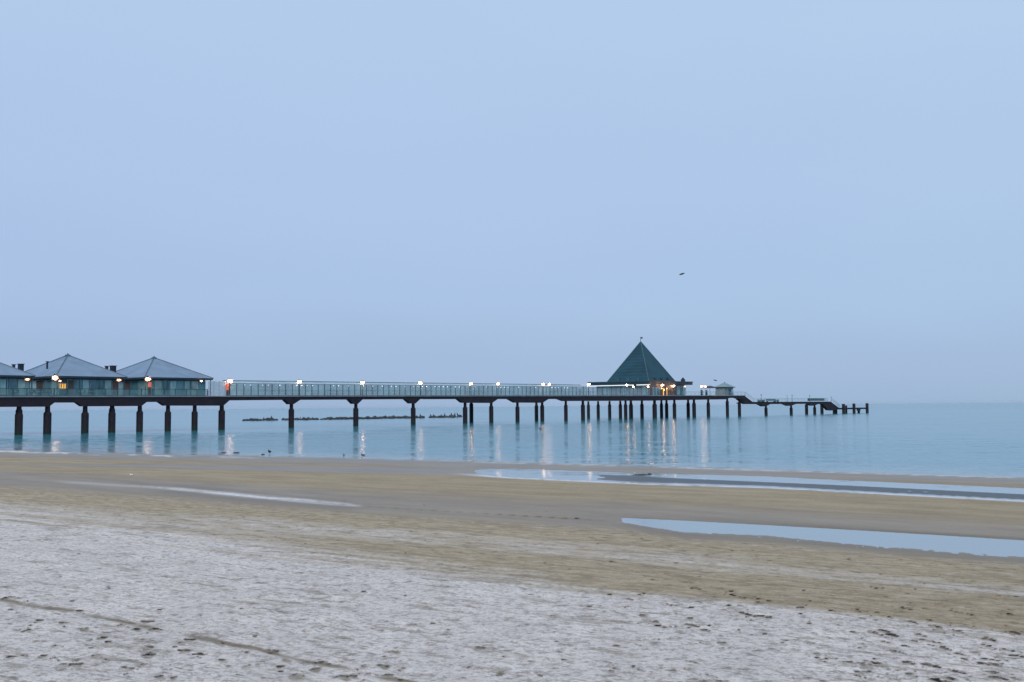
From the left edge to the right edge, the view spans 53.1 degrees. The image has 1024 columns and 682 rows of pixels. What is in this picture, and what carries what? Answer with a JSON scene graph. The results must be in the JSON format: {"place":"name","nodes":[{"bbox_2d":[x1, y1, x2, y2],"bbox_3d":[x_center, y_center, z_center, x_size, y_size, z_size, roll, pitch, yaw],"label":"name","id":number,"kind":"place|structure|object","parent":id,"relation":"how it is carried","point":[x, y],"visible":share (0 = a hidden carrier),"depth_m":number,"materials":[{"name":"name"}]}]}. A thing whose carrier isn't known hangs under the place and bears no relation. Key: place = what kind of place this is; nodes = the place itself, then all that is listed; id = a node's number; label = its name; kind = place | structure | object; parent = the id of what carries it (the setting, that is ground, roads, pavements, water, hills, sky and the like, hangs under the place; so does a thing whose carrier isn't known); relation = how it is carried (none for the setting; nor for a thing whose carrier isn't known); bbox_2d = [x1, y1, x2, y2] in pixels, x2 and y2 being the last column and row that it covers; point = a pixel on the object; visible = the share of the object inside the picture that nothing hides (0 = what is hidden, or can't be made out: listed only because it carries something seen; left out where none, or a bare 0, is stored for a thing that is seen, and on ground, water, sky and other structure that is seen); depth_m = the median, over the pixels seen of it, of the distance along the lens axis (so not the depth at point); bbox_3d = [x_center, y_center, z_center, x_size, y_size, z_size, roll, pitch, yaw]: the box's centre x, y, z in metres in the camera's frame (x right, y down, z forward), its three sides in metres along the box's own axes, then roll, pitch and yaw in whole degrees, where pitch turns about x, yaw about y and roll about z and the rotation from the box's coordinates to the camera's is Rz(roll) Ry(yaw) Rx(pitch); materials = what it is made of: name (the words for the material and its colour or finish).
{"place":"outdoors","nodes":[
{"label":"outdoors","id":0,"kind":"place"},
{"bbox_2d":[0,449,1023,681],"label":"beach","id":1,"kind":"structure","parent":0,"point":[186,568],"depth_m":19.32,"materials":[{"name":"beige sand"}]},
{"bbox_2d":[0,403,1023,556],"bbox_3d":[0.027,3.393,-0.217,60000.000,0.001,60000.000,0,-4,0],"label":"water","id":2,"kind":"structure","parent":0,"point":[973,439],"depth_m":101.19,"materials":[{"name":"blue liquid"}]},
{"bbox_2d":[0,395,865,434],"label":"pier","id":3,"kind":"structure","parent":2,"relation":"in","point":[46,402],"depth_m":187.70,"materials":[{"name":"brown wood"}]},
{"bbox_2d":[0,362,35,394],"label":"shop pavilion","id":4,"kind":"structure","parent":3,"relation":"on","point":[11,377],"depth_m":143.97,"materials":[{"name":"teal paint"}]},
{"bbox_2d":[0,379,7,394],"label":"window","id":5,"kind":"structure","parent":4,"relation":"in","point":[2,381],"depth_m":142.72,"materials":[{"name":"teal glass"}]},
{"bbox_2d":[8,379,16,394],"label":"window","id":6,"kind":"structure","parent":4,"relation":"in","point":[12,383],"depth_m":143.67,"materials":[{"name":"teal glass"}]},
{"bbox_2d":[18,364,23,370],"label":"roof flue","id":7,"kind":"object","parent":4,"relation":"on","point":[20,366],"visible":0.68,"depth_m":148.02,"materials":[{"name":"metal"}]},
{"bbox_2d":[17,379,25,394],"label":"window","id":8,"kind":"structure","parent":4,"relation":"in","point":[21,383],"depth_m":144.62,"materials":[{"name":"teal glass"}]},
{"bbox_2d":[26,353,126,394],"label":"shop pavilion","id":9,"kind":"structure","parent":3,"relation":"on","point":[68,370],"depth_m":152.87,"materials":[{"name":"grey paint"}]},
{"bbox_2d":[26,381,28,394],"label":"window","id":10,"kind":"structure","parent":9,"relation":"in","point":[27,382],"depth_m":155.04,"materials":[{"name":"teal glass"}]},
{"bbox_2d":[29,380,36,394],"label":"window","id":11,"kind":"structure","parent":9,"relation":"in","point":[34,381],"depth_m":153.79,"materials":[{"name":"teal glass"}]},
{"bbox_2d":[36,380,43,394],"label":"window","id":12,"kind":"structure","parent":9,"relation":"in","point":[40,383],"depth_m":152.52,"materials":[{"name":"clear glass"}]},
{"bbox_2d":[43,380,50,394],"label":"window","id":13,"kind":"structure","parent":9,"relation":"in","point":[47,383],"depth_m":150.93,"materials":[{"name":"teal glass"}]},
{"bbox_2d":[51,379,58,394],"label":"window","id":14,"kind":"structure","parent":9,"relation":"in","point":[53,382],"depth_m":149.53,"materials":[{"name":"teal glass"}]},
{"bbox_2d":[59,383,65,387],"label":"window","id":15,"kind":"structure","parent":9,"relation":"in","point":[61,385],"depth_m":149.10,"materials":[{"name":"yellow glass"}]},
{"bbox_2d":[74,379,81,394],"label":"window","id":16,"kind":"structure","parent":9,"relation":"in","point":[76,385],"depth_m":150.82,"materials":[{"name":"teal glass"}]},
{"bbox_2d":[82,380,89,394],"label":"window","id":17,"kind":"structure","parent":9,"relation":"in","point":[85,383],"depth_m":151.78,"materials":[{"name":"teal glass"}]},
{"bbox_2d":[89,380,96,394],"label":"window","id":18,"kind":"structure","parent":9,"relation":"in","point":[93,383],"depth_m":152.74,"materials":[{"name":"teal glass"}]},
{"bbox_2d":[97,380,102,394],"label":"window","id":19,"kind":"structure","parent":9,"relation":"in","point":[99,382],"depth_m":153.42,"materials":[{"name":"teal glass"}]},
{"bbox_2d":[104,380,111,394],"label":"window","id":20,"kind":"structure","parent":9,"relation":"in","point":[107,383],"depth_m":154.43,"materials":[{"name":"teal glass"}]},
{"bbox_2d":[110,365,115,371],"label":"roof flue","id":21,"kind":"object","parent":9,"relation":"on","point":[112,367],"visible":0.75,"depth_m":158.72,"materials":[{"name":"metal"}]},
{"bbox_2d":[0,388,207,395],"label":"glass windscreen","id":22,"kind":"object","parent":3,"relation":"on","point":[97,395],"visible":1,"depth_m":150.16,"materials":[{"name":"glass"}]},
{"bbox_2d":[148,382,150,395],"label":"advertising pillar","id":23,"kind":"structure","parent":3,"relation":"on","point":[149,388],"depth_m":157.74,"materials":[{"name":"red"}]},
{"bbox_2d":[116,356,213,394],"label":"shop pavilion","id":24,"kind":"structure","parent":3,"relation":"on","point":[169,377],"depth_m":163.56,"materials":[{"name":"grey paint"}]},
{"bbox_2d":[119,381,122,394],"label":"window","id":25,"kind":"structure","parent":24,"relation":"in","point":[120,382],"depth_m":164.17,"materials":[{"name":"teal glass"}]},
{"bbox_2d":[123,381,130,394],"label":"window","id":26,"kind":"structure","parent":24,"relation":"in","point":[127,383],"depth_m":162.87,"materials":[{"name":"clear glass"}]},
{"bbox_2d":[131,381,138,394],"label":"window","id":27,"kind":"structure","parent":24,"relation":"in","point":[134,384],"depth_m":161.49,"materials":[{"name":"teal glass"}]},
{"bbox_2d":[138,380,146,394],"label":"window","id":28,"kind":"structure","parent":24,"relation":"in","point":[141,385],"depth_m":160.00,"materials":[{"name":"teal glass"}]},
{"bbox_2d":[147,380,153,394],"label":"window","id":29,"kind":"structure","parent":24,"relation":"in","point":[152,381],"depth_m":159.92,"materials":[{"name":"teal glass"}]},
{"bbox_2d":[154,380,161,394],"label":"window","id":30,"kind":"structure","parent":24,"relation":"in","point":[157,383],"depth_m":160.72,"materials":[{"name":"teal glass"}]},
{"bbox_2d":[162,381,169,394],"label":"window","id":31,"kind":"structure","parent":24,"relation":"in","point":[164,383],"depth_m":161.69,"materials":[{"name":"teal glass"}]},
{"bbox_2d":[169,381,176,394],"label":"window","id":32,"kind":"structure","parent":24,"relation":"in","point":[172,384],"depth_m":162.68,"materials":[{"name":"teal glass"}]},
{"bbox_2d":[177,381,183,394],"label":"window","id":33,"kind":"structure","parent":24,"relation":"in","point":[180,384],"depth_m":163.75,"materials":[{"name":"teal glass"}]},
{"bbox_2d":[184,381,189,394],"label":"window","id":34,"kind":"structure","parent":24,"relation":"in","point":[186,383],"depth_m":164.65,"materials":[{"name":"teal glass"}]},
{"bbox_2d":[191,381,198,394],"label":"window","id":35,"kind":"structure","parent":24,"relation":"in","point":[193,392],"depth_m":165.70,"materials":[{"name":"teal glass"}]},
{"bbox_2d":[198,381,205,394],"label":"window","id":36,"kind":"structure","parent":24,"relation":"in","point":[202,385],"depth_m":166.76,"materials":[{"name":"teal glass"}]},
{"bbox_2d":[208,381,225,395],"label":"glass windscreen","id":37,"kind":"object","parent":3,"relation":"on","point":[219,388],"visible":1,"depth_m":167.42,"materials":[{"name":"clear glass"}]},
{"bbox_2d":[226,384,228,395],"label":"advertising pillar","id":38,"kind":"structure","parent":3,"relation":"on","point":[227,389],"depth_m":168.30,"materials":[{"name":"red"}]},
{"bbox_2d":[222,380,586,395],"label":"railing","id":39,"kind":"object","parent":3,"relation":"on","point":[252,388],"visible":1,"depth_m":196.29,"materials":[{"name":"grey metal"}]},
{"bbox_2d":[588,387,637,394],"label":"glass windscreen","id":40,"kind":"object","parent":3,"relation":"on","point":[606,387],"visible":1,"depth_m":249.56,"materials":[{"name":"clear glass"}]},
{"bbox_2d":[588,337,692,394],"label":"pyramid restaurant","id":41,"kind":"structure","parent":3,"relation":"on","point":[641,368],"depth_m":277.59,"materials":[{"name":"teal paint"}]},
{"bbox_2d":[598,386,602,394],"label":"window","id":42,"kind":"structure","parent":41,"relation":"in","point":[599,389],"depth_m":280.19,"materials":[{"name":"glass"}]},
{"bbox_2d":[604,386,609,394],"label":"window","id":43,"kind":"structure","parent":41,"relation":"in","point":[606,390],"depth_m":278.72,"materials":[{"name":"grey glass"}]},
{"bbox_2d":[610,386,615,394],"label":"window","id":44,"kind":"structure","parent":41,"relation":"in","point":[613,387],"depth_m":277.33,"materials":[{"name":"glass"}]},
{"bbox_2d":[616,386,621,394],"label":"window","id":45,"kind":"structure","parent":41,"relation":"in","point":[617,387],"depth_m":276.25,"materials":[{"name":"glass"}]},
{"bbox_2d":[622,386,628,394],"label":"window","id":46,"kind":"structure","parent":41,"relation":"in","point":[625,391],"depth_m":274.70,"materials":[{"name":"clear glass"}]},
{"bbox_2d":[629,386,634,394],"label":"window","id":47,"kind":"structure","parent":41,"relation":"in","point":[630,387],"depth_m":273.56,"materials":[{"name":"clear glass"}]},
{"bbox_2d":[635,386,641,394],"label":"window","id":48,"kind":"structure","parent":41,"relation":"in","point":[639,387],"depth_m":271.96,"materials":[{"name":"glass"}]},
{"bbox_2d":[642,385,647,394],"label":"window","id":49,"kind":"structure","parent":41,"relation":"in","point":[644,387],"depth_m":270.84,"materials":[{"name":"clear glass"}]},
{"bbox_2d":[715,382,734,394],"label":"kiosk","id":50,"kind":"object","parent":3,"relation":"on","point":[722,388],"visible":0.85,"depth_m":300.78,"materials":[{"name":"teal paint"}]},
{"bbox_2d":[754,398,810,401],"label":"railing","id":51,"kind":"object","parent":3,"relation":"on","point":[782,398],"visible":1,"depth_m":324.49,"materials":[{"name":"grey metal"}]},
{"bbox_2d":[808,398,827,401],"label":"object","id":52,"kind":"object","parent":3,"relation":"on","point":[816,399],"visible":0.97,"depth_m":348.39,"materials":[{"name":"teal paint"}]},
{"bbox_2d":[820,405,823,413],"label":"mooring pile","id":53,"kind":"object","parent":2,"relation":"in","point":[821,410],"visible":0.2,"depth_m":362.38,"materials":[{"name":"black metal"}]},
{"bbox_2d":[842,404,844,413],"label":"mooring pile","id":54,"kind":"object","parent":2,"relation":"in","point":[843,408],"visible":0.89,"depth_m":359.55,"materials":[{"name":"black wood"}]},
{"bbox_2d":[865,403,868,412],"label":"mooring pile","id":55,"kind":"object","parent":2,"relation":"in","point":[867,407],"visible":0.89,"depth_m":376.05,"materials":[{"name":"black wood"}]},
{"bbox_2d":[0,0,1023,410],"label":"sky","id":56,"kind":"structure","parent":0,"point":[412,191],"materials":[{"name":"blue"}]}
]}

